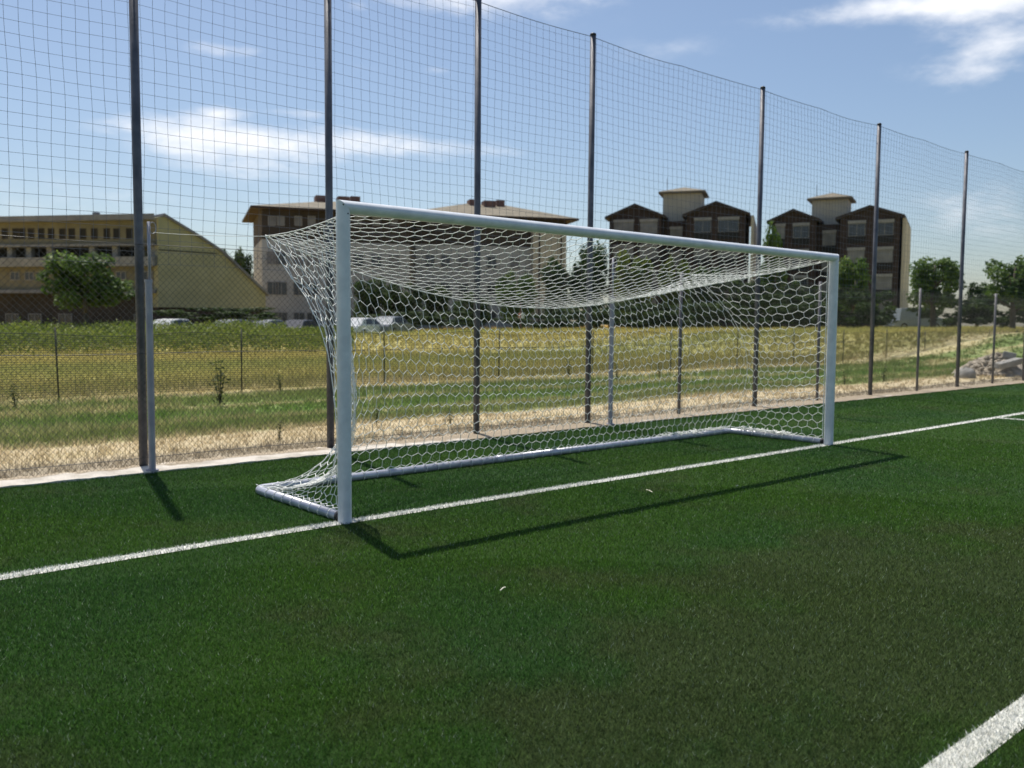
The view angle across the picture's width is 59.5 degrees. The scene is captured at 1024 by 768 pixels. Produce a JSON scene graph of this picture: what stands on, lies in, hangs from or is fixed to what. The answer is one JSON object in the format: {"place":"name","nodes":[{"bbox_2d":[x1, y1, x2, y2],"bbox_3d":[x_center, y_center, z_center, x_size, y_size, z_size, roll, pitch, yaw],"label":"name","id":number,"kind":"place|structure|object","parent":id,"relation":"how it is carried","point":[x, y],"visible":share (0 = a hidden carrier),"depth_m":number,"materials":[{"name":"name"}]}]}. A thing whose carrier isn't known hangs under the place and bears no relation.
{"place":"outdoors","nodes":[
{"label":"outdoors","id":0,"kind":"place"},
{"bbox_2d":[0,324,1023,478],"bbox_3d":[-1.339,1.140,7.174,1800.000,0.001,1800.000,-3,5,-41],"label":"ground","id":1,"kind":"structure","parent":0,"point":[89,446],"depth_m":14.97,"materials":[{"name":"green plant"}]},
{"bbox_2d":[8,383,20,409],"bbox_3d":[-8.876,0.222,15.999,0.216,0.506,0.225,-3,5,-41],"label":"weed plant","id":2,"kind":"object","parent":1,"relation":"on","point":[14,400],"visible":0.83,"depth_m":15.98,"materials":[{"name":"green plant"}]},
{"bbox_2d":[153,307,280,321],"bbox_3d":[-21.175,-4.957,63.521,9.496,1.101,3.302,-1,4,-14],"label":"hedge","id":3,"kind":"object","parent":1,"relation":"on","point":[244,314],"visible":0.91,"depth_m":63.02,"materials":[{"name":"green plant"}]},
{"bbox_2d":[208,359,230,404],"bbox_3d":[-5.658,-0.056,17.272,0.428,0.961,0.410,2,4,18],"label":"weed plant","id":4,"kind":"object","parent":1,"relation":"on","point":[219,396],"visible":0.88,"depth_m":17.28,"materials":[{"name":"green plant"}]},
{"bbox_2d":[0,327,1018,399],"bbox_3d":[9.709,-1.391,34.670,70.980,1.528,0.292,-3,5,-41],"label":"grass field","id":5,"kind":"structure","parent":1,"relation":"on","point":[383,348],"depth_m":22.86,"materials":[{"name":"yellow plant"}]},
{"bbox_2d":[0,380,1023,487],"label":"kerb","id":6,"kind":"structure","parent":1,"relation":"on","point":[133,469],"depth_m":11.41,"materials":[{"name":"concrete"}]},
{"bbox_2d":[144,221,158,472],"bbox_3d":[-3.794,-0.375,9.385,0.128,2.630,0.130,2,4,19],"label":"net post","id":7,"kind":"object","parent":6,"relation":"on","point":[150,373],"visible":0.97,"depth_m":9.37,"materials":[{"name":"metal"}]},
{"bbox_2d":[0,0,1023,479],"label":"ball stop fence","id":8,"kind":"object","parent":6,"relation":"on","point":[140,246],"visible":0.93,"depth_m":12.60,"materials":[{"name":"black plastic"}]},
{"bbox_2d":[606,258,616,425],"bbox_3d":[1.561,-0.654,14.062,0.128,2.630,0.130,2,4,19],"label":"net post","id":9,"kind":"object","parent":6,"relation":"on","point":[611,351],"visible":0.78,"depth_m":14.05,"materials":[{"name":"metal"}]},
{"bbox_2d":[953,366,975,378],"bbox_3d":[14.414,-0.285,28.456,0.567,0.568,0.710,-1,4,-20],"label":"boulder","id":10,"kind":"object","parent":1,"relation":"on","point":[965,376],"visible":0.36,"depth_m":28.23,"materials":[{"name":"stone"}]},
{"bbox_2d":[952,353,1021,376],"bbox_3d":[16.492,-0.687,30.515,3.044,0.842,2.788,0,4,-8],"label":"rubble heap","id":11,"kind":"object","parent":1,"relation":"on","point":[987,360],"visible":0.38,"depth_m":29.82,"materials":[{"name":"grey stone"}]},
{"bbox_2d":[994,358,1022,368],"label":"concrete block","id":12,"kind":"object","parent":11,"relation":"on","point":[996,364],"depth_m":29.34,"materials":[{"name":"grey concrete"}]},
{"bbox_2d":[0,383,1023,767],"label":"pitch","id":13,"kind":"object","parent":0,"point":[998,390],"depth_m":4.93,"materials":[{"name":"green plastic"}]},
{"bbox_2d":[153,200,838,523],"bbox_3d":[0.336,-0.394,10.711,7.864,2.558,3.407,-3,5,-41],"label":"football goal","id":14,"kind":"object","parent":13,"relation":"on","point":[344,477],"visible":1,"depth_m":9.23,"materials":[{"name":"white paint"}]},
{"bbox_2d":[0,412,1023,767],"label":"line fibres","id":15,"kind":"object","parent":13,"relation":"on","point":[934,762],"visible":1,"depth_m":5.82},
{"bbox_2d":[0,413,1023,579],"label":"pitch line","id":16,"kind":"object","parent":13,"relation":"on","point":[260,536],"visible":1,"depth_m":7.43,"materials":[{"name":"white paint"}]},
{"bbox_2d":[923,697,1023,767],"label":"pitch line","id":17,"kind":"object","parent":13,"relation":"on","point":[995,748],"depth_m":3.46,"materials":[{"name":"white paint"}]},
{"bbox_2d":[0,0,1023,326],"label":"sky","id":18,"kind":"structure","parent":0,"point":[949,74],"materials":[{"name":"blue"}]},
{"bbox_2d":[5,325,1022,367],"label":"terrain","id":19,"kind":"structure","parent":0,"point":[929,349],"depth_m":46.49,"materials":[{"name":"green plant"}]},
{"bbox_2d":[35,250,134,326],"bbox_3d":[-26.689,-5.363,56.308,5.241,6.042,5.134,2,4,23],"label":"tree","id":20,"kind":"object","parent":19,"relation":"on","point":[80,282],"visible":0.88,"depth_m":55.16,"materials":[{"name":"green plant"}]},
{"bbox_2d":[0,212,269,333],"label":"stepped building","id":21,"kind":"structure","parent":19,"relation":"on","point":[27,226],"depth_m":68.40,"materials":[{"name":"beige concrete"}]},
{"bbox_2d":[5,313,18,332],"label":"window","id":22,"kind":"structure","parent":21,"relation":"in","point":[12,316],"depth_m":70.41,"materials":[{"name":"grey glass"}]},
{"bbox_2d":[10,272,19,279],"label":"window","id":23,"kind":"structure","parent":21,"relation":"in","point":[15,277],"depth_m":69.17,"materials":[{"name":"grey glass"}]},
{"bbox_2d":[12,228,18,238],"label":"window","id":24,"kind":"structure","parent":21,"relation":"in","point":[15,231],"depth_m":68.71,"materials":[{"name":"grey glass"}]},
{"bbox_2d":[24,272,34,279],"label":"window","id":25,"kind":"structure","parent":21,"relation":"in","point":[26,274],"depth_m":68.91,"materials":[{"name":"grey glass"}]},
{"bbox_2d":[28,314,41,326],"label":"window","id":26,"kind":"structure","parent":21,"relation":"in","point":[35,316],"depth_m":69.97,"materials":[{"name":"grey glass"}]},
{"bbox_2d":[38,228,44,238],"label":"window","id":27,"kind":"structure","parent":21,"relation":"in","point":[41,234],"depth_m":68.28,"materials":[{"name":"grey glass"}]},
{"bbox_2d":[59,228,65,238],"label":"window","id":28,"kind":"structure","parent":21,"relation":"in","point":[62,231],"depth_m":67.91,"materials":[{"name":"grey glass"}]},
{"bbox_2d":[58,314,72,329],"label":"window","id":29,"kind":"structure","parent":21,"relation":"in","point":[64,318],"depth_m":69.44,"materials":[{"name":"grey glass"}]},
{"bbox_2d":[68,228,74,238],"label":"window","id":30,"kind":"structure","parent":21,"relation":"in","point":[71,231],"depth_m":67.75,"materials":[{"name":"grey glass"}]},
{"bbox_2d":[91,228,97,238],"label":"window","id":31,"kind":"structure","parent":21,"relation":"in","point":[93,236],"depth_m":67.37,"materials":[{"name":"grey glass"}]},
{"bbox_2d":[113,228,119,238],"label":"window","id":32,"kind":"structure","parent":21,"relation":"in","point":[116,231],"depth_m":67.01,"materials":[{"name":"grey glass"}]},
{"bbox_2d":[116,271,125,279],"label":"window","id":33,"kind":"structure","parent":21,"relation":"in","point":[123,277],"depth_m":67.33,"materials":[{"name":"grey glass"}]},
{"bbox_2d":[126,228,132,238],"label":"window","id":34,"kind":"structure","parent":21,"relation":"in","point":[129,231],"depth_m":66.79,"materials":[{"name":"grey glass"}]},
{"bbox_2d":[153,319,196,328],"bbox_3d":[-22.459,-3.634,59.822,1.760,1.445,4.200,2,4,20],"label":"parked car","id":35,"kind":"object","parent":19,"relation":"on","point":[178,320],"visible":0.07,"depth_m":58.80,"materials":[{"name":"white paint"}]},
{"bbox_2d":[0,316,353,354],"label":"tall weeds","id":36,"kind":"object","parent":19,"relation":"on","point":[130,330],"visible":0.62,"depth_m":45.15,"materials":[{"name":"green plant"}]},
{"bbox_2d":[233,246,252,276],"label":"tree","id":37,"kind":"object","parent":19,"relation":"on","point":[243,265],"visible":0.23,"depth_m":105.91,"materials":[{"name":"green plant"}]},
{"bbox_2d":[252,319,288,332],"bbox_3d":[-17.159,-3.854,63.617,1.760,1.445,4.200,2,4,20],"label":"parked car","id":38,"kind":"object","parent":19,"relation":"on","point":[271,321],"visible":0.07,"depth_m":62.47,"materials":[{"name":"silver metal"}]},
{"bbox_2d":[284,320,317,329],"bbox_3d":[-15.486,-4.023,66.093,1.760,1.445,4.200,1,4,14],"label":"parked car","id":39,"kind":"object","parent":19,"relation":"on","point":[296,323],"visible":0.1,"depth_m":64.83,"materials":[{"name":"paint"}]},
{"bbox_2d":[242,195,411,326],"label":"apartment building","id":40,"kind":"structure","parent":19,"relation":"on","point":[303,212],"depth_m":89.75,"materials":[{"name":"plaster"},{"name":"roof tile"},{"name":"glass"}]},
{"bbox_2d":[268,216,275,225],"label":"window","id":41,"kind":"structure","parent":40,"relation":"in","point":[272,218],"depth_m":88.10,"materials":[{"name":"grey glass"}]},
{"bbox_2d":[267,251,277,264],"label":"window","id":42,"kind":"structure","parent":40,"relation":"in","point":[271,258],"depth_m":88.29,"materials":[{"name":"grey glass"}]},
{"bbox_2d":[267,282,278,294],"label":"window","id":43,"kind":"structure","parent":40,"relation":"in","point":[269,285],"depth_m":88.51,"materials":[{"name":"grey glass"}]},
{"bbox_2d":[277,216,284,225],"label":"window","id":44,"kind":"structure","parent":40,"relation":"in","point":[282,219],"depth_m":88.38,"materials":[{"name":"grey glass"}]},
{"bbox_2d":[275,251,286,264],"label":"window","id":45,"kind":"structure","parent":40,"relation":"in","point":[283,262],"depth_m":88.62,"materials":[{"name":"grey glass"}]},
{"bbox_2d":[276,282,286,294],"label":"window","id":46,"kind":"structure","parent":40,"relation":"in","point":[282,284],"depth_m":88.81,"materials":[{"name":"grey glass"}]},
{"bbox_2d":[294,216,301,225],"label":"window","id":47,"kind":"structure","parent":40,"relation":"in","point":[296,220],"depth_m":88.92,"materials":[{"name":"grey glass"}]},
{"bbox_2d":[293,252,303,264],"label":"window","id":48,"kind":"structure","parent":40,"relation":"in","point":[301,261],"depth_m":89.18,"materials":[{"name":"grey glass"}]},
{"bbox_2d":[293,282,304,294],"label":"window","id":49,"kind":"structure","parent":40,"relation":"in","point":[298,292],"depth_m":89.36,"materials":[{"name":"grey glass"}]},
{"bbox_2d":[293,312,304,319],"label":"window","id":50,"kind":"structure","parent":40,"relation":"in","point":[295,316],"depth_m":89.55,"materials":[{"name":"glass"}]},
{"bbox_2d":[308,216,315,225],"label":"window","id":51,"kind":"structure","parent":40,"relation":"in","point":[311,222],"depth_m":89.38,"materials":[{"name":"grey glass"}]},
{"bbox_2d":[306,252,317,265],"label":"window","id":52,"kind":"structure","parent":40,"relation":"in","point":[308,258],"depth_m":89.63,"materials":[{"name":"grey glass"}]},
{"bbox_2d":[307,282,317,295],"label":"window","id":53,"kind":"structure","parent":40,"relation":"in","point":[314,286],"depth_m":89.84,"materials":[{"name":"grey glass"}]},
{"bbox_2d":[353,254,363,266],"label":"window","id":54,"kind":"structure","parent":40,"relation":"in","point":[362,256],"depth_m":91.23,"materials":[{"name":"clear glass"}]},
{"bbox_2d":[371,254,381,266],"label":"window","id":55,"kind":"structure","parent":40,"relation":"in","point":[376,258],"depth_m":91.81,"materials":[{"name":"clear glass"}]},
{"bbox_2d":[390,255,399,267],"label":"window","id":56,"kind":"structure","parent":40,"relation":"in","point":[393,259],"depth_m":92.49,"materials":[{"name":"grey glass"}]},
{"bbox_2d":[351,318,389,332],"bbox_3d":[-10.699,-4.082,65.000,1.760,1.445,4.200,2,4,26],"label":"parked car","id":57,"kind":"object","parent":19,"relation":"on","point":[363,323],"visible":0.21,"depth_m":63.84,"materials":[{"name":"white paint"}]},
{"bbox_2d":[352,276,391,316],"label":"tree","id":58,"kind":"object","parent":19,"relation":"on","point":[362,298],"visible":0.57,"depth_m":77.86,"materials":[{"name":"green plant"}]},
{"bbox_2d":[376,316,414,332],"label":"parked car","id":59,"kind":"object","parent":19,"relation":"on","point":[399,321],"visible":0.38,"depth_m":66.08,"materials":[{"name":"silver metal"}]},
{"bbox_2d":[382,283,424,320],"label":"tree","id":60,"kind":"object","parent":19,"relation":"on","point":[400,306],"visible":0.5,"depth_m":80.60,"materials":[{"name":"green plant"}]},
{"bbox_2d":[351,311,473,326],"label":"hedge","id":61,"kind":"object","parent":19,"relation":"on","point":[439,319],"visible":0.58,"depth_m":74.90,"materials":[{"name":"green plant"}]},
{"bbox_2d":[423,284,451,328],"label":"tree","id":62,"kind":"object","parent":19,"relation":"on","point":[431,305],"visible":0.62,"depth_m":82.70,"materials":[{"name":"green plant"}]},
{"bbox_2d":[453,292,490,328],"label":"tree","id":63,"kind":"object","parent":19,"relation":"on","point":[472,311],"visible":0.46,"depth_m":79.09,"materials":[{"name":"green plant"}]},
{"bbox_2d":[409,199,578,329],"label":"apartment building","id":64,"kind":"structure","parent":19,"relation":"on","point":[509,212],"depth_m":99.42,"materials":[{"name":"plaster"},{"name":"roof tile"},{"name":"glass"}]},
{"bbox_2d":[425,255,434,266],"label":"window","id":65,"kind":"structure","parent":64,"relation":"in","point":[428,257],"depth_m":97.63,"materials":[{"name":"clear glass"}]},
{"bbox_2d":[441,255,450,266],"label":"window","id":66,"kind":"structure","parent":64,"relation":"in","point":[442,256],"depth_m":98.07,"materials":[{"name":"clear glass"}]},
{"bbox_2d":[459,256,468,267],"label":"window","id":67,"kind":"structure","parent":64,"relation":"in","point":[463,259],"depth_m":98.57,"materials":[{"name":"grey glass"}]},
{"bbox_2d":[487,256,496,267],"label":"window","id":68,"kind":"structure","parent":64,"relation":"in","point":[493,262],"depth_m":99.39,"materials":[{"name":"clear glass"}]},
{"bbox_2d":[510,257,519,268],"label":"window","id":69,"kind":"structure","parent":64,"relation":"in","point":[513,264],"depth_m":100.05,"materials":[{"name":"grey glass"}]},
{"bbox_2d":[495,269,537,328],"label":"tree","id":70,"kind":"object","parent":19,"relation":"on","point":[517,309],"visible":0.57,"depth_m":82.71,"materials":[{"name":"green plant"}]},
{"bbox_2d":[494,314,592,328],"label":"hedge","id":71,"kind":"object","parent":19,"relation":"on","point":[544,321],"visible":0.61,"depth_m":75.11,"materials":[{"name":"green plant"}]},
{"bbox_2d":[540,256,574,328],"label":"tree","id":72,"kind":"object","parent":19,"relation":"on","point":[552,285],"visible":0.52,"depth_m":84.82,"materials":[{"name":"green plant"}]},
{"bbox_2d":[567,241,609,311],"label":"tree","id":73,"kind":"object","parent":19,"relation":"on","point":[596,259],"visible":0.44,"depth_m":86.15,"materials":[{"name":"green plant"}]},
{"bbox_2d":[551,300,639,328],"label":"hedge","id":74,"kind":"object","parent":19,"relation":"on","point":[564,310],"visible":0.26,"depth_m":77.88,"materials":[{"name":"green plant"}]},
{"bbox_2d":[614,250,653,327],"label":"tree","id":75,"kind":"object","parent":19,"relation":"on","point":[633,269],"visible":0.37,"depth_m":90.05,"materials":[{"name":"green plant"}]},
{"bbox_2d":[566,303,721,328],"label":"hedge","id":76,"kind":"object","parent":19,"relation":"on","point":[657,322],"visible":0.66,"depth_m":74.30,"materials":[{"name":"green plant"}]},
{"bbox_2d":[658,255,689,328],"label":"tree","id":77,"kind":"object","parent":19,"relation":"on","point":[672,276],"visible":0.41,"depth_m":89.37,"materials":[{"name":"green plant"}]},
{"bbox_2d":[605,187,756,327],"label":"gabled building","id":78,"kind":"structure","parent":19,"relation":"on","point":[718,232],"depth_m":104.98,"materials":[{"name":"brown brick"}]},
{"bbox_2d":[613,247,632,259],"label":"window","id":79,"kind":"structure","parent":78,"relation":"in","point":[615,250],"depth_m":106.06,"materials":[{"name":"grey glass"}]},
{"bbox_2d":[614,222,633,231],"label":"window","id":80,"kind":"structure","parent":78,"relation":"in","point":[623,226],"depth_m":105.78,"materials":[{"name":"grey glass"}]},
{"bbox_2d":[640,222,656,233],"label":"window","id":81,"kind":"structure","parent":78,"relation":"in","point":[650,225],"depth_m":104.98,"materials":[{"name":"grey glass"}]},
{"bbox_2d":[640,247,656,258],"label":"window","id":82,"kind":"structure","parent":78,"relation":"in","point":[642,249],"depth_m":105.16,"materials":[{"name":"grey glass"}]},
{"bbox_2d":[669,255,681,266],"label":"window","id":83,"kind":"structure","parent":78,"relation":"in","point":[679,257],"depth_m":105.85,"materials":[{"name":"grey glass"}]},
{"bbox_2d":[670,229,681,236],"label":"window","id":84,"kind":"structure","parent":78,"relation":"in","point":[674,232],"depth_m":105.67,"materials":[{"name":"grey glass"}]},
{"bbox_2d":[694,248,709,257],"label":"window","id":85,"kind":"structure","parent":78,"relation":"in","point":[705,250],"depth_m":103.45,"materials":[{"name":"grey glass"}]},
{"bbox_2d":[694,220,710,232],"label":"window","id":86,"kind":"structure","parent":78,"relation":"in","point":[702,228],"depth_m":103.23,"materials":[{"name":"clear glass"}]},
{"bbox_2d":[717,250,737,257],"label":"window","id":87,"kind":"structure","parent":78,"relation":"in","point":[727,254],"depth_m":102.65,"materials":[{"name":"grey glass"}]},
{"bbox_2d":[718,219,738,231],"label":"window","id":88,"kind":"structure","parent":78,"relation":"in","point":[730,225],"depth_m":102.35,"materials":[{"name":"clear glass"}]},
{"bbox_2d":[685,266,728,327],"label":"tree","id":89,"kind":"object","parent":19,"relation":"on","point":[701,271],"visible":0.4,"depth_m":81.08,"materials":[{"name":"green plant"}]},
{"bbox_2d":[728,278,771,327],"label":"tree","id":90,"kind":"object","parent":19,"relation":"on","point":[748,290],"visible":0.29,"depth_m":82.26,"materials":[{"name":"green plant"}]},
{"bbox_2d":[686,293,849,327],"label":"hedge","id":91,"kind":"object","parent":19,"relation":"on","point":[761,320],"visible":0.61,"depth_m":72.28,"materials":[{"name":"green plant"}]},
{"bbox_2d":[760,220,787,325],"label":"tree","id":92,"kind":"object","parent":19,"relation":"on","point":[777,244],"visible":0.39,"depth_m":93.01,"materials":[{"name":"green plant"}]},
{"bbox_2d":[777,279,818,327],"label":"tree","id":93,"kind":"object","parent":19,"relation":"on","point":[802,289],"visible":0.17,"depth_m":79.07,"materials":[{"name":"green plant"}]},
{"bbox_2d":[767,190,910,327],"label":"gabled building","id":94,"kind":"structure","parent":19,"relation":"on","point":[890,217],"depth_m":100.75,"materials":[{"name":"brown brick"}]},
{"bbox_2d":[776,226,784,238],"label":"window","id":95,"kind":"structure","parent":94,"relation":"in","point":[780,229],"depth_m":102.32,"materials":[{"name":"grey glass"}]},
{"bbox_2d":[792,278,807,289],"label":"window","id":96,"kind":"structure","parent":94,"relation":"in","point":[805,280],"depth_m":101.63,"materials":[{"name":"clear glass"}]},
{"bbox_2d":[793,225,808,237],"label":"window","id":97,"kind":"structure","parent":94,"relation":"in","point":[799,230],"depth_m":101.38,"materials":[{"name":"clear glass"}]},
{"bbox_2d":[822,233,835,245],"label":"window","id":98,"kind":"structure","parent":94,"relation":"in","point":[824,242],"depth_m":101.63,"materials":[{"name":"grey glass"}]},
{"bbox_2d":[847,250,864,262],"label":"window","id":99,"kind":"structure","parent":94,"relation":"in","point":[862,252],"depth_m":99.01,"materials":[{"name":"grey glass"}]},
{"bbox_2d":[848,223,865,235],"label":"window","id":100,"kind":"structure","parent":94,"relation":"in","point":[861,226],"depth_m":98.76,"materials":[{"name":"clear glass"}]},
{"bbox_2d":[876,277,891,289],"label":"window","id":101,"kind":"structure","parent":94,"relation":"in","point":[885,280],"depth_m":97.88,"materials":[{"name":"grey glass"}]},
{"bbox_2d":[877,249,892,262],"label":"window","id":102,"kind":"structure","parent":94,"relation":"in","point":[884,256],"depth_m":97.68,"materials":[{"name":"grey glass"}]},
{"bbox_2d":[878,222,893,234],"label":"window","id":103,"kind":"structure","parent":94,"relation":"in","point":[882,229],"depth_m":97.49,"materials":[{"name":"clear glass"}]},
{"bbox_2d":[811,290,898,327],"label":"hedge","id":104,"kind":"object","parent":19,"relation":"on","point":[868,312],"visible":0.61,"depth_m":69.95,"materials":[{"name":"green plant"}]},
{"bbox_2d":[838,255,871,327],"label":"tree","id":105,"kind":"object","parent":19,"relation":"on","point":[844,280],"visible":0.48,"depth_m":81.16,"materials":[{"name":"green plant"}]},
{"bbox_2d":[883,308,942,327],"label":"parked van","id":106,"kind":"object","parent":19,"relation":"on","point":[909,315],"visible":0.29,"depth_m":79.10,"materials":[{"name":"grey paint"}]},
{"bbox_2d":[906,255,966,327],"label":"tree","id":107,"kind":"object","parent":19,"relation":"on","point":[952,278],"visible":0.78,"depth_m":71.41,"materials":[{"name":"green plant"}]},
{"bbox_2d":[906,297,998,327],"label":"hedge","id":108,"kind":"object","parent":19,"relation":"on","point":[990,315],"visible":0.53,"depth_m":74.28,"materials":[{"name":"green plant"}]},
{"bbox_2d":[964,282,997,326],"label":"tree","id":109,"kind":"object","parent":19,"relation":"on","point":[974,290],"visible":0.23,"depth_m":105.65,"materials":[{"name":"green plant"}]},
{"bbox_2d":[963,298,1023,327],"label":"hedge","id":110,"kind":"object","parent":19,"relation":"on","point":[1002,320],"visible":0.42,"depth_m":73.40,"materials":[{"name":"green plant"}]},
{"bbox_2d":[982,254,1023,328],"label":"tree","id":111,"kind":"object","parent":19,"relation":"on","point":[997,287],"visible":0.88,"depth_m":67.33,"materials":[{"name":"green plant"}]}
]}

